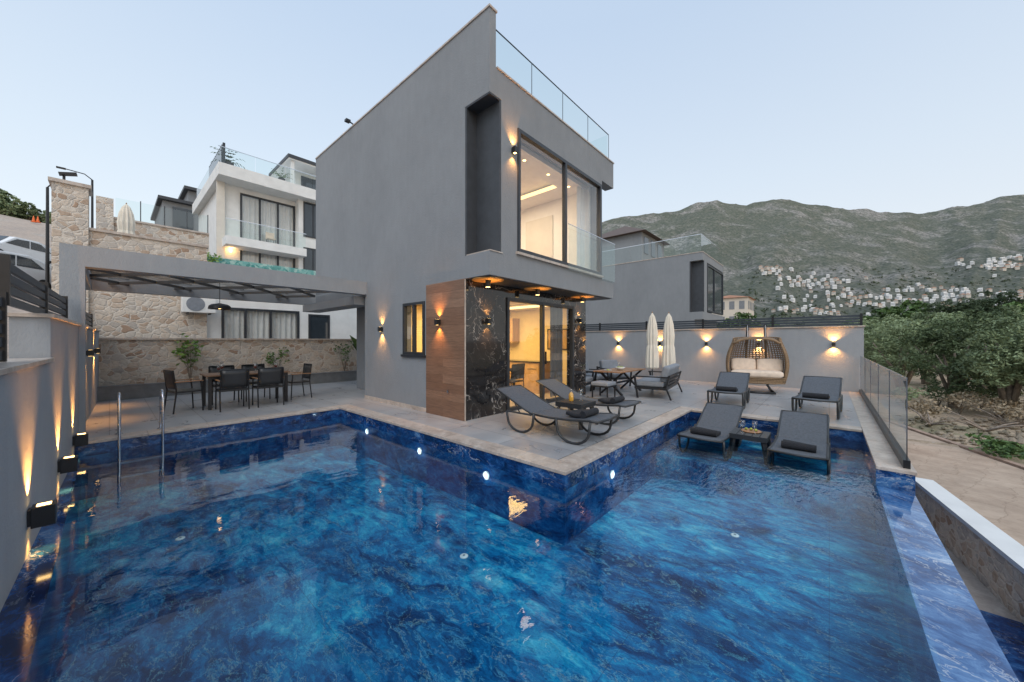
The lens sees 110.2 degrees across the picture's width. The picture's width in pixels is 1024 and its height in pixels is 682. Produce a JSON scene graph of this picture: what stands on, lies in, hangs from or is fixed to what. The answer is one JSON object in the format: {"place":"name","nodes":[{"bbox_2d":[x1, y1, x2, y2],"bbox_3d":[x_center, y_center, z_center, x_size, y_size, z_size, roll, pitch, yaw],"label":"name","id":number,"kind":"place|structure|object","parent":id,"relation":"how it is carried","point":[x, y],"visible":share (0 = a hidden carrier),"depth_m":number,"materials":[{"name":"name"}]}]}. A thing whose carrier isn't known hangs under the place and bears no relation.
{"place":"outdoors","nodes":[
{"label":"outdoors","id":0,"kind":"place"},
{"bbox_2d":[0,214,57,358],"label":"hillside","id":1,"kind":"structure","parent":0,"point":[10,226],"depth_m":27.63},
{"bbox_2d":[0,190,28,218],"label":"hill tree","id":2,"kind":"object","parent":1,"relation":"on","point":[10,206],"visible":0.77,"depth_m":36.87,"materials":[{"name":"green plant"}]},
{"bbox_2d":[0,235,50,266],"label":"parked car","id":3,"kind":"object","parent":1,"relation":"on","point":[32,249],"visible":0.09,"depth_m":16.87,"materials":[{"name":"white paint"}]},
{"bbox_2d":[0,251,50,288],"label":"parked car","id":4,"kind":"object","parent":1,"relation":"on","point":[32,267],"visible":0.13,"depth_m":13.27,"materials":[{"name":"white paint"}]},
{"bbox_2d":[8,203,44,222],"bbox_3d":[-51.732,-13.494,38.192,2.523,2.520,2.432,0,0,-8],"label":"hill tree","id":5,"kind":"object","parent":1,"relation":"on","point":[32,211],"visible":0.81,"depth_m":37.84,"materials":[{"name":"green plant"}]},
{"bbox_2d":[45,185,49,287],"bbox_3d":[-15.752,-3.447,12.382,0.120,4.095,0.522,0,0,42],"label":"street lamp","id":6,"kind":"object","parent":1,"relation":"on","point":[47,262],"visible":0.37,"depth_m":12.20,"materials":[{"name":"black metal"}]},
{"bbox_2d":[48,176,208,337],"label":"retaining wall","id":7,"kind":"structure","parent":1,"relation":"on","point":[123,315],"depth_m":11.45,"materials":[{"name":"stone"}]},
{"bbox_2d":[181,297,215,314],"bbox_3d":[-11.157,-1.272,12.720,0.404,0.650,0.920,0,0,42],"label":"air conditioner","id":8,"kind":"object","parent":7,"relation":"attached to","point":[193,305],"visible":0.77,"depth_m":12.53,"materials":[{"name":"white metal"}]},
{"bbox_2d":[150,185,198,230],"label":"dark house","id":9,"kind":"structure","parent":1,"relation":"on","point":[176,210],"depth_m":31.05,"materials":[{"name":"grey paint"}]},
{"bbox_2d":[172,207,192,229],"bbox_3d":[-28.563,-10.487,31.006,0.090,2.000,1.300,0,0,42],"label":"window","id":10,"kind":"structure","parent":9,"relation":"in","point":[178,214],"depth_m":30.91,"materials":[{"name":"grey glass"}]},
{"bbox_2d":[192,142,315,270],"bbox_3d":[-18.094,-8.182,29.023,10.400,10.764,10.620,0,0,42],"label":"white villa","id":11,"kind":"object","parent":1,"relation":"on","point":[245,210],"visible":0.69,"depth_m":24.62,"materials":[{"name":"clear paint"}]},
{"bbox_2d":[240,193,294,246],"bbox_3d":[-16.956,-8.129,24.840,0.424,3.257,3.234,0,0,42],"label":"window","id":12,"kind":"structure","parent":11,"relation":"in","point":[253,209],"depth_m":24.81,"materials":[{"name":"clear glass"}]},
{"bbox_2d":[240,250,294,267],"bbox_3d":[-16.956,-4.694,24.840,0.424,3.388,3.234,0,0,42],"label":"window","id":13,"kind":"structure","parent":11,"relation":"in","point":[247,256],"depth_m":24.94,"materials":[{"name":"grey glass"}]},
{"bbox_2d":[303,201,315,238],"bbox_3d":[-14.570,-8.787,26.184,0.080,2.510,1.300,0,0,42],"label":"window","id":14,"kind":"structure","parent":11,"relation":"in","point":[309,209],"depth_m":25.99,"materials":[{"name":"grey glass"}]},
{"bbox_2d":[303,247,315,270],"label":"window","id":15,"kind":"structure","parent":11,"relation":"in","point":[309,262],"depth_m":26.04,"materials":[{"name":"grey glass"}]},
{"bbox_2d":[207,256,315,274],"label":"mosaic pool","id":16,"kind":"structure","parent":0,"point":[262,266],"depth_m":16.89,"materials":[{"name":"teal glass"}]},
{"bbox_2d":[80,417,862,545],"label":"pool side","id":17,"kind":"structure","parent":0,"point":[563,517],"depth_m":5.70,"materials":[{"name":"blue tile"}]},
{"bbox_2d":[86,377,860,459],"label":"terrace floor","id":18,"kind":"structure","parent":0,"point":[139,414],"depth_m":7.71,"materials":[{"name":"tile"}]},
{"bbox_2d":[163,370,203,413],"bbox_3d":[-7.038,1.054,7.651,0.545,0.896,0.532,0,0,30],"label":"dining chair","id":19,"kind":"object","parent":18,"relation":"on","point":[170,380],"visible":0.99,"depth_m":7.51,"materials":[{"name":"black metal"}]},
{"bbox_2d":[59,243,366,433],"bbox_3d":[-6.850,0.135,8.890,4.150,3.330,5.240,0,0,42],"label":"pergola","id":20,"kind":"object","parent":18,"relation":"on","point":[82,269],"visible":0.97,"depth_m":7.47,"materials":[{"name":"grey paint"}]},
{"bbox_2d":[208,365,239,404],"bbox_3d":[-7.036,1.054,8.721,0.532,0.896,0.545,0,0,42],"label":"dining chair","id":21,"kind":"object","parent":18,"relation":"on","point":[212,369],"visible":0.29,"depth_m":8.77,"materials":[{"name":"black metal"}]},
{"bbox_2d":[97,370,356,401],"bbox_3d":[-7.970,1.315,11.756,0.570,0.370,7.400,0,0,42],"label":"planter","id":22,"kind":"object","parent":18,"relation":"on","point":[128,391],"visible":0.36,"depth_m":9.73,"materials":[{"name":"concrete"}]},
{"bbox_2d":[171,333,203,380],"bbox_3d":[-9.410,0.479,10.360,0.485,1.446,0.689,0,0,42],"label":"lemon shrub","id":23,"kind":"object","parent":22,"relation":"on","point":[183,354],"visible":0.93,"depth_m":10.34,"materials":[{"name":"green plant"}]},
{"bbox_2d":[99,338,356,385],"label":"stone wall","id":24,"kind":"structure","parent":18,"relation":"on","point":[124,361],"depth_m":10.76,"materials":[{"name":"beige stone"}]},
{"bbox_2d":[215,368,249,411],"bbox_3d":[-6.154,1.054,7.871,0.532,0.896,0.545,0,0,42],"label":"dining chair","id":25,"kind":"object","parent":18,"relation":"on","point":[237,379],"visible":1,"depth_m":7.74,"materials":[{"name":"black metal"}]},
{"bbox_2d":[200,370,289,409],"bbox_3d":[-6.366,1.125,8.567,0.856,0.750,1.600,0,0,42],"label":"dining table","id":26,"kind":"object","parent":18,"relation":"on","point":[211,376],"visible":0.62,"depth_m":8.25,"materials":[{"name":"brown wood"}]},
{"bbox_2d":[241,364,270,401],"bbox_3d":[-6.605,1.054,9.207,0.532,0.896,0.545,0,0,42],"label":"dining chair","id":27,"kind":"object","parent":18,"relation":"on","point":[249,366],"visible":0.25,"depth_m":9.29,"materials":[{"name":"black metal"}]},
{"bbox_2d":[251,367,283,407],"bbox_3d":[-5.710,1.054,8.372,0.532,0.896,0.545,0,0,42],"label":"dining chair","id":28,"kind":"object","parent":18,"relation":"on","point":[269,376],"visible":1,"depth_m":8.23,"materials":[{"name":"black"}]},
{"bbox_2d":[288,363,311,399],"bbox_3d":[-5.654,1.054,9.449,0.545,0.896,0.532,0,0,40],"label":"dining chair","id":29,"kind":"object","parent":18,"relation":"on","point":[307,369],"visible":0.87,"depth_m":9.50,"materials":[{"name":"black metal"}]},
{"bbox_2d":[315,3,614,420],"bbox_3d":[-1.760,-2.197,10.649,8.008,7.395,4.890,0,0,42],"label":"villa","id":30,"kind":"object","parent":18,"relation":"on","point":[435,196],"visible":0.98,"depth_m":7.80,"materials":[{"name":"grey paint"}]},
{"bbox_2d":[401,301,425,357],"bbox_3d":[-2.143,-0.245,7.813,0.920,1.190,0.100,0,0,42],"label":"window","id":31,"kind":"structure","parent":30,"relation":"in","point":[414,353],"depth_m":7.80,"materials":[{"name":"yellow glass"}]},
{"bbox_2d":[510,363,524,386],"bbox_3d":[-0.007,1.041,9.434,0.532,0.896,0.545,0,0,42],"label":"dining chair","id":32,"kind":"object","parent":30,"relation":"on","point":[517,371],"visible":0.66,"depth_m":9.27,"materials":[{"name":"grey wood"}]},
{"bbox_2d":[510,318,549,393],"bbox_3d":[-0.038,0.394,11.096,2.650,2.187,0.605,0,0,42],"label":"kitchen unit","id":33,"kind":"object","parent":30,"relation":"on","point":[532,373],"visible":0.28,"depth_m":10.33,"materials":[{"name":"brown wood"}]},
{"bbox_2d":[526,215,552,257],"bbox_3d":[0.795,-2.600,10.535,1.000,2.000,0.023,0,0,42],"label":"inner door","id":34,"kind":"structure","parent":30,"relation":"in","point":[539,232],"depth_m":10.48,"materials":[{"name":"white wood"}]},
{"bbox_2d":[507,297,573,410],"bbox_3d":[0.757,0.285,8.535,0.140,2.410,2.630,0,0,42],"label":"sliding door","id":35,"kind":"structure","parent":30,"relation":"in","point":[543,354],"depth_m":8.49,"materials":[{"name":"clear glass"}]},
{"bbox_2d":[516,128,603,277],"bbox_3d":[1.206,-2.855,8.069,0.110,2.410,3.430,0,0,42],"label":"window","id":36,"kind":"structure","parent":30,"relation":"in","point":[520,133],"depth_m":8.03,"materials":[{"name":"clear glass"}]},
{"bbox_2d":[496,385,618,444],"bbox_3d":[0.667,1.159,5.826,2.014,0.691,0.710,0,0,42],"label":"sun lounger","id":37,"kind":"object","parent":18,"relation":"on","point":[532,404],"visible":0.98,"depth_m":5.87,"materials":[{"name":"grey fabric"}]},
{"bbox_2d":[566,407,598,417],"bbox_3d":[1.077,1.086,5.463,0.347,0.113,0.404,0,0,42],"label":"towel","id":38,"kind":"object","parent":37,"relation":"on","point":[581,413],"visible":1,"depth_m":5.36,"materials":[{"name":"grey fabric"}]},
{"bbox_2d":[553,398,597,429],"bbox_3d":[1.142,1.292,6.408,0.617,0.425,0.617,0,0,42],"label":"side table","id":39,"kind":"object","parent":18,"relation":"on","point":[577,404],"visible":0.78,"depth_m":6.28,"materials":[{"name":"black plastic"}]},
{"bbox_2d":[536,378,640,424],"bbox_3d":[1.446,1.159,7.034,2.014,0.691,0.710,0,0,42],"label":"sun lounger","id":40,"kind":"object","parent":18,"relation":"on","point":[554,386],"visible":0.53,"depth_m":7.18,"materials":[{"name":"black plastic"}]},
{"bbox_2d":[591,380,616,396],"bbox_3d":[2.444,1.290,9.531,0.500,0.420,0.500,0,0,42],"label":"garden stool","id":41,"kind":"object","parent":18,"relation":"on","point":[603,384],"visible":0.91,"depth_m":9.42,"materials":[{"name":"grey fabric"}]},
{"bbox_2d":[596,360,631,385],"bbox_3d":[3.446,1.079,12.091,0.830,0.854,0.956,0,0,-18],"label":"garden armchair","id":42,"kind":"object","parent":18,"relation":"on","point":[606,364],"visible":0.52,"depth_m":12.21,"materials":[{"name":"grey fabric"}]},
{"bbox_2d":[593,367,645,395],"bbox_3d":[3.200,1.179,10.531,0.798,0.678,1.800,0,0,42],"label":"garden table","id":43,"kind":"object","parent":18,"relation":"on","point":[624,371],"visible":0.8,"depth_m":10.23,"materials":[{"name":"brown wood"}]},
{"bbox_2d":[645,312,658,375],"bbox_3d":[5.021,0.220,12.796,0.460,2.560,0.456,0,0,42],"label":"closed parasol","id":44,"kind":"object","parent":18,"relation":"on","point":[652,358],"visible":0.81,"depth_m":12.67,"materials":[{"name":"white fabric"}]},
{"bbox_2d":[633,363,682,400],"bbox_3d":[4.113,1.079,9.999,0.956,0.854,1.830,0,0,34],"label":"armchair","id":45,"kind":"object","parent":18,"relation":"on","point":[666,380],"visible":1,"depth_m":9.40,"materials":[{"name":"grey fabric"}]},
{"bbox_2d":[662,312,675,366],"bbox_3d":[5.657,0.220,12.896,0.460,2.560,0.456,0,0,42],"label":"closed parasol","id":46,"kind":"object","parent":18,"relation":"on","point":[668,355],"visible":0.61,"depth_m":12.78,"materials":[{"name":"white fabric"}]},
{"bbox_2d":[586,325,864,391],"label":"terrace wall","id":47,"kind":"structure","parent":18,"relation":"on","point":[812,351],"depth_m":12.55,"materials":[{"name":"grey paint"}]},
{"bbox_2d":[586,313,862,330],"bbox_3d":[4.734,-0.632,15.348,14.760,0.355,0.060,0,0,42],"label":"louvre fence","id":48,"kind":"object","parent":47,"relation":"on","point":[643,325],"visible":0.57,"depth_m":12.34,"materials":[{"name":"black metal"}]},
{"bbox_2d":[707,372,749,408],"bbox_3d":[5.247,1.159,8.602,0.710,0.691,2.014,0,0,38],"label":"sun lounger","id":49,"kind":"object","parent":18,"relation":"on","point":[739,381],"visible":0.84,"depth_m":8.92,"materials":[{"name":"black plastic"}]},
{"bbox_2d":[726,324,788,394],"bbox_3d":[7.342,0.496,10.743,1.571,2.015,1.388,0,0,34],"label":"swing chair","id":50,"kind":"object","parent":18,"relation":"on","point":[767,371],"visible":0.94,"depth_m":10.62,"materials":[{"name":"wicker"}]},
{"bbox_2d":[791,376,842,418],"bbox_3d":[6.458,1.159,7.529,0.710,0.691,2.014,0,0,45],"label":"sun lounger","id":51,"kind":"object","parent":18,"relation":"on","point":[831,387],"visible":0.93,"depth_m":7.81,"materials":[{"name":"black plastic"}]},
{"bbox_2d":[48,437,910,681],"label":"pool floor","id":52,"kind":"structure","parent":0,"point":[339,563],"depth_m":3.48,"materials":[{"name":"blue tile"}]},
{"bbox_2d":[677,402,743,460],"bbox_3d":[3.709,1.629,6.588,0.710,0.691,2.014,0,0,42],"label":"sun lounger","id":53,"kind":"object","parent":52,"relation":"on","point":[723,418],"visible":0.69,"depth_m":6.82,"materials":[{"name":"black plastic"}]},
{"bbox_2d":[690,427,720,436],"bbox_3d":[3.346,1.556,6.178,0.404,0.113,0.347,0,0,42],"label":"towel","id":54,"kind":"object","parent":53,"relation":"on","point":[704,431],"visible":1,"depth_m":6.07,"materials":[{"name":"grey fabric"}]},
{"bbox_2d":[726,427,770,464],"bbox_3d":[4.032,1.762,6.048,0.617,0.425,0.617,0,0,42],"label":"side table","id":55,"kind":"object","parent":52,"relation":"on","point":[736,435],"visible":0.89,"depth_m":5.95,"materials":[{"name":"black plastic"}]},
{"bbox_2d":[767,410,830,479],"bbox_3d":[4.652,1.629,5.751,0.710,0.691,2.014,0,0,42],"label":"sun lounger","id":56,"kind":"object","parent":52,"relation":"on","point":[806,427],"visible":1,"depth_m":5.97,"materials":[{"name":"black plastic"}]},
{"bbox_2d":[781,439,816,452],"bbox_3d":[4.288,1.556,5.342,0.404,0.113,0.347,0,0,42],"label":"towel","id":57,"kind":"object","parent":56,"relation":"on","point":[790,444],"visible":1,"depth_m":5.23,"materials":[{"name":"grey fabric"}]},
{"bbox_2d":[0,0,1023,227],"label":"sky","id":58,"kind":"structure","parent":0,"point":[893,106],"materials":[{"name":"blue"}]},
{"bbox_2d":[602,195,1023,331],"bbox_3d":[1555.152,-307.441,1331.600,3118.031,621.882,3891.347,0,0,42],"label":"mountain","id":59,"kind":"structure","parent":0,"point":[785,234],"depth_m":1058.25,"materials":[{"name":"green plant"}]},
{"bbox_2d":[740,267,1023,318],"bbox_3d":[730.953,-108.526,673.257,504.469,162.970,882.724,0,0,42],"label":"valley trees","id":60,"kind":"object","parent":59,"relation":"on","point":[864,312],"visible":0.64,"depth_m":680.73,"materials":[{"name":"green plant"}]},
{"bbox_2d":[906,368,1023,464],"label":"grove ground","id":61,"kind":"structure","parent":0,"point":[968,414],"depth_m":13.27,"materials":[{"name":"brown soil"}]},
{"bbox_2d":[602,226,669,265],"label":"brown roof house","id":62,"kind":"structure","parent":61,"relation":"on","point":[624,236],"depth_m":40.70,"materials":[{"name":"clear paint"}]},
{"bbox_2d":[586,234,722,330],"bbox_3d":[7.907,-1.663,24.773,10.930,8.325,5.190,0,0,42],"label":"neighbour villa","id":63,"kind":"object","parent":61,"relation":"on","point":[685,287],"visible":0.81,"depth_m":20.98,"materials":[{"name":"grey paint"}]},
{"bbox_2d":[707,264,722,314],"bbox_3d":[12.185,-2.975,21.443,0.110,2.650,3.950,0,0,42],"label":"window","id":64,"kind":"structure","parent":63,"relation":"in","point":[714,277],"depth_m":21.14,"materials":[{"name":"grey glass"}]},
{"bbox_2d":[712,295,754,320],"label":"house","id":65,"kind":"structure","parent":61,"relation":"on","point":[733,305],"depth_m":71.28,"materials":[{"name":"paint"}]},
{"bbox_2d":[723,312,761,327],"bbox_3d":[21.932,0.267,34.344,4.915,6.128,4.917,0,0,26],"label":"green tree","id":66,"kind":"object","parent":61,"relation":"on","point":[739,315],"visible":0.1,"depth_m":33.46,"materials":[{"name":"green plant"}]},
{"bbox_2d":[863,317,915,365],"bbox_3d":[23.346,0.846,23.113,3.688,4.782,4.040,0,0,-42],"label":"olive tree","id":67,"kind":"object","parent":61,"relation":"on","point":[870,326],"visible":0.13,"depth_m":22.75,"materials":[{"name":"green plant"}]},
{"bbox_2d":[863,299,938,337],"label":"green tree","id":68,"kind":"object","parent":61,"relation":"on","point":[917,306],"visible":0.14,"depth_m":45.55,"materials":[{"name":"green plant"}]},
{"bbox_2d":[853,317,964,384],"bbox_3d":[20.029,0.958,18.503,3.876,4.488,3.747,0,0,0],"label":"olive tree","id":69,"kind":"object","parent":61,"relation":"on","point":[900,361],"visible":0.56,"depth_m":18.52,"materials":[{"name":"green plant"}]},
{"bbox_2d":[885,311,963,383],"bbox_3d":[27.727,0.637,23.857,4.351,5.275,4.564,0,0,29],"label":"olive tree","id":70,"kind":"object","parent":61,"relation":"on","point":[924,316],"visible":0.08,"depth_m":23.98,"materials":[{"name":"green plant"}]},
{"bbox_2d":[908,398,951,420],"bbox_3d":[14.732,2.492,12.833,1.254,0.830,1.507,0,0,42],"label":"scrub bush","id":71,"kind":"object","parent":61,"relation":"on","point":[925,407],"visible":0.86,"depth_m":12.59,"materials":[{"name":"beige plant"}]},
{"bbox_2d":[914,384,968,405],"bbox_3d":[19.044,2.443,15.951,2.349,0.929,1.545,0,0,-31],"label":"scrub bush","id":72,"kind":"object","parent":61,"relation":"on","point":[935,391],"visible":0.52,"depth_m":15.85,"materials":[{"name":"green plant"}]},
{"bbox_2d":[919,299,963,320],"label":"dark pine","id":73,"kind":"object","parent":61,"relation":"on","point":[939,308],"visible":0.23,"depth_m":43.63,"materials":[{"name":"green plant"}]},
{"bbox_2d":[910,311,972,374],"bbox_3d":[36.610,0.327,30.131,4.971,5.954,5.142,0,0,-41],"label":"olive tree","id":74,"kind":"object","parent":61,"relation":"on","point":[942,317],"visible":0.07,"depth_m":29.99,"materials":[{"name":"green plant"}]},
{"bbox_2d":[923,391,993,413],"bbox_3d":[17.680,2.428,14.217,1.590,0.960,2.041,0,0,42],"label":"scrub bush","id":75,"kind":"object","parent":61,"relation":"on","point":[962,399],"visible":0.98,"depth_m":14.02,"materials":[{"name":"green plant"}]},
{"bbox_2d":[897,317,1023,407],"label":"olive tree","id":76,"kind":"object","parent":61,"relation":"on","point":[956,381],"visible":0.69,"depth_m":15.56,"materials":[{"name":"green plant"}]},
{"bbox_2d":[908,426,1023,469],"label":"driveway kerb","id":77,"kind":"structure","parent":61,"relation":"on","point":[1001,459],"depth_m":9.21,"materials":[{"name":"concrete"}]},
{"bbox_2d":[908,416,1023,447],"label":"rubble stones","id":78,"kind":"object","parent":61,"relation":"on","point":[1019,437],"visible":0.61,"depth_m":11.37,"materials":[{"name":"grey stone"}]},
{"bbox_2d":[936,298,1016,320],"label":"dark pine","id":79,"kind":"object","parent":61,"relation":"on","point":[976,304],"visible":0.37,"depth_m":41.46,"materials":[{"name":"green plant"}]},
{"bbox_2d":[933,305,1021,388],"bbox_3d":[26.407,0.669,19.855,4.282,5.130,4.430,0,0,3],"label":"olive tree","id":80,"kind":"object","parent":61,"relation":"on","point":[984,316],"visible":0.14,"depth_m":19.57,"materials":[{"name":"green plant"}]},
{"bbox_2d":[941,407,1023,431],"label":"dead branch","id":81,"kind":"object","parent":61,"relation":"on","point":[973,424],"visible":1,"depth_m":11.13,"materials":[{"name":"brown wood"}]},
{"bbox_2d":[954,316,1023,417],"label":"olive tree","id":82,"kind":"object","parent":61,"relation":"on","point":[973,365],"visible":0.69,"depth_m":13.31,"materials":[{"name":"green plant"}]},
{"bbox_2d":[960,394,1023,416],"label":"scrub bush","id":83,"kind":"object","parent":61,"relation":"on","point":[987,400],"visible":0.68,"depth_m":13.49,"materials":[{"name":"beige plant"}]},
{"bbox_2d":[965,432,1023,459],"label":"scrub bush","id":84,"kind":"object","parent":61,"relation":"on","point":[1002,448],"visible":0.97,"depth_m":8.73,"materials":[{"name":"green plant"}]},
{"bbox_2d":[968,290,1023,312],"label":"dark pine","id":85,"kind":"object","parent":61,"relation":"on","point":[1002,298],"visible":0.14,"depth_m":41.28,"materials":[{"name":"green plant"}]},
{"bbox_2d":[979,314,1023,387],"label":"olive tree","id":86,"kind":"object","parent":61,"relation":"on","point":[1019,347],"visible":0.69,"depth_m":12.78,"materials":[{"name":"green plant"}]},
{"bbox_2d":[988,403,1023,427],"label":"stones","id":87,"kind":"object","parent":61,"relation":"on","point":[1015,412],"visible":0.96,"depth_m":11.90,"materials":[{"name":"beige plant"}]},
{"bbox_2d":[908,430,1023,545],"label":"driveway","id":88,"kind":"structure","parent":0,"point":[990,490],"depth_m":7.36,"materials":[{"name":"beige concrete"}]},
{"bbox_2d":[942,543,1019,621],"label":"terrace","id":89,"kind":"structure","parent":0,"point":[984,598],"depth_m":4.88,"materials":[{"name":"beige stone"}]},
{"bbox_2d":[980,610,1023,681],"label":"pool water","id":90,"kind":"structure","parent":0,"point":[1008,633],"depth_m":4.15,"materials":[{"name":"blue liquid"}]},
{"bbox_3d":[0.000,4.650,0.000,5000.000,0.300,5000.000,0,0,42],"label":"ground","id":91,"kind":"structure","parent":0,"visible":0},
{"bbox_2d":[0,409,914,681],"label":"pool wall","id":92,"kind":"structure","parent":91,"relation":"on","point":[30,612],"depth_m":4.14,"materials":[{"name":"blue tile"}]},
{"bbox_2d":[0,312,100,611],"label":"site wall","id":93,"kind":"structure","parent":92,"relation":"on","point":[39,399],"depth_m":3.31,"materials":[{"name":"grey paint"}]},
{"bbox_2d":[0,291,6,361],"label":"louvre fence","id":94,"kind":"object","parent":93,"relation":"on","point":[3,326],"visible":1,"depth_m":2.82,"materials":[{"name":"black metal"}]},
{"bbox_2d":[0,254,67,318],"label":"louvre fence","id":95,"kind":"object","parent":93,"relation":"on","point":[44,293],"visible":0.79,"depth_m":3.46,"materials":[{"name":"black metal"}]},
{"bbox_2d":[27,500,56,528],"bbox_3d":[-3.847,1.420,2.927,0.125,0.166,0.143,0,0,42],"label":"pool wall lamp","id":96,"kind":"object","parent":93,"relation":"attached to","point":[41,514],"visible":1,"depth_m":2.89,"materials":[{"name":"black metal"}]},
{"bbox_2d":[58,455,77,473],"bbox_3d":[-5.109,1.420,4.111,0.125,0.166,0.143,0,0,42],"label":"pool wall lamp","id":97,"kind":"object","parent":93,"relation":"attached to","point":[67,464],"visible":1,"depth_m":4.08,"materials":[{"name":"black metal"}]},
{"bbox_2d":[72,433,87,446],"bbox_3d":[-6.203,1.420,5.138,0.125,0.166,0.143,0,0,42],"label":"pool wall lamp","id":98,"kind":"object","parent":93,"relation":"attached to","point":[80,439],"visible":0.99,"depth_m":5.10,"materials":[{"name":"black metal"}]},
{"bbox_2d":[88,392,916,475],"bbox_3d":[2.031,1.516,6.531,17.434,0.040,5.664,0,0,-9],"label":"pool coping","id":99,"kind":"object","parent":92,"relation":"on","point":[883,455],"visible":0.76,"depth_m":5.66,"materials":[{"name":"beige stone"}]},
{"bbox_2d":[114,389,164,483],"bbox_3d":[-6.018,1.503,5.798,0.440,1.404,0.580,0,0,42],"label":"pool ladder","id":100,"kind":"object","parent":99,"relation":"attached to","point":[161,425],"visible":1,"depth_m":5.67,"materials":[{"name":"metal"}]},
{"bbox_2d":[859,356,910,468],"bbox_3d":[7.362,0.962,7.268,0.060,1.069,8.254,0,0,42],"label":"glass fence","id":101,"kind":"object","parent":99,"relation":"on","point":[883,391],"visible":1,"depth_m":5.39,"materials":[{"name":"clear glass"}]},
{"bbox_2d":[876,484,1018,681],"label":"overflow edge","id":102,"kind":"object","parent":92,"relation":"attached to","point":[945,633],"visible":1,"depth_m":2.45,"materials":[{"name":"blue tile"}]},
{"bbox_2d":[915,477,1023,623],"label":"driveway wall","id":103,"kind":"structure","parent":91,"relation":"on","point":[989,555],"depth_m":5.21,"materials":[{"name":"stone"}]},
{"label":"upper terrace","id":104,"kind":"structure","parent":0,"visible":0},
{"bbox_2d":[117,203,135,233],"bbox_3d":[-14.383,-4.030,13.321,0.570,2.260,0.564,0,0,42],"label":"closed parasol","id":105,"kind":"object","parent":104,"relation":"on","point":[126,223],"visible":0.56,"depth_m":13.20,"materials":[{"name":"beige fabric"}]},
{"bbox_2d":[96,195,208,253],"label":"garden wall","id":106,"kind":"structure","parent":104,"relation":"on","point":[106,219],"depth_m":14.76,"materials":[{"name":"stone"}]},
{"bbox_2d":[207,299,356,338],"bbox_3d":[-9.787,-0.500,16.969,2.830,4.600,7.618,0,0,42],"label":"white annex","id":107,"kind":"object","parent":104,"relation":"on","point":[246,319],"visible":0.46,"depth_m":15.03,"materials":[{"name":"paint"}]},
{"bbox_2d":[221,307,298,338],"bbox_3d":[-10.190,-0.558,14.579,0.259,1.460,2.656,0,0,42],"label":"window","id":108,"kind":"structure","parent":107,"relation":"in","point":[236,322],"depth_m":14.57,"materials":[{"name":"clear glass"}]},
{"bbox_2d":[308,314,329,338],"bbox_3d":[-8.707,0.056,16.122,0.090,2.488,0.901,0,0,42],"label":"door","id":109,"kind":"structure","parent":107,"relation":"in","point":[318,325],"depth_m":16.09,"materials":[{"name":"glass"}]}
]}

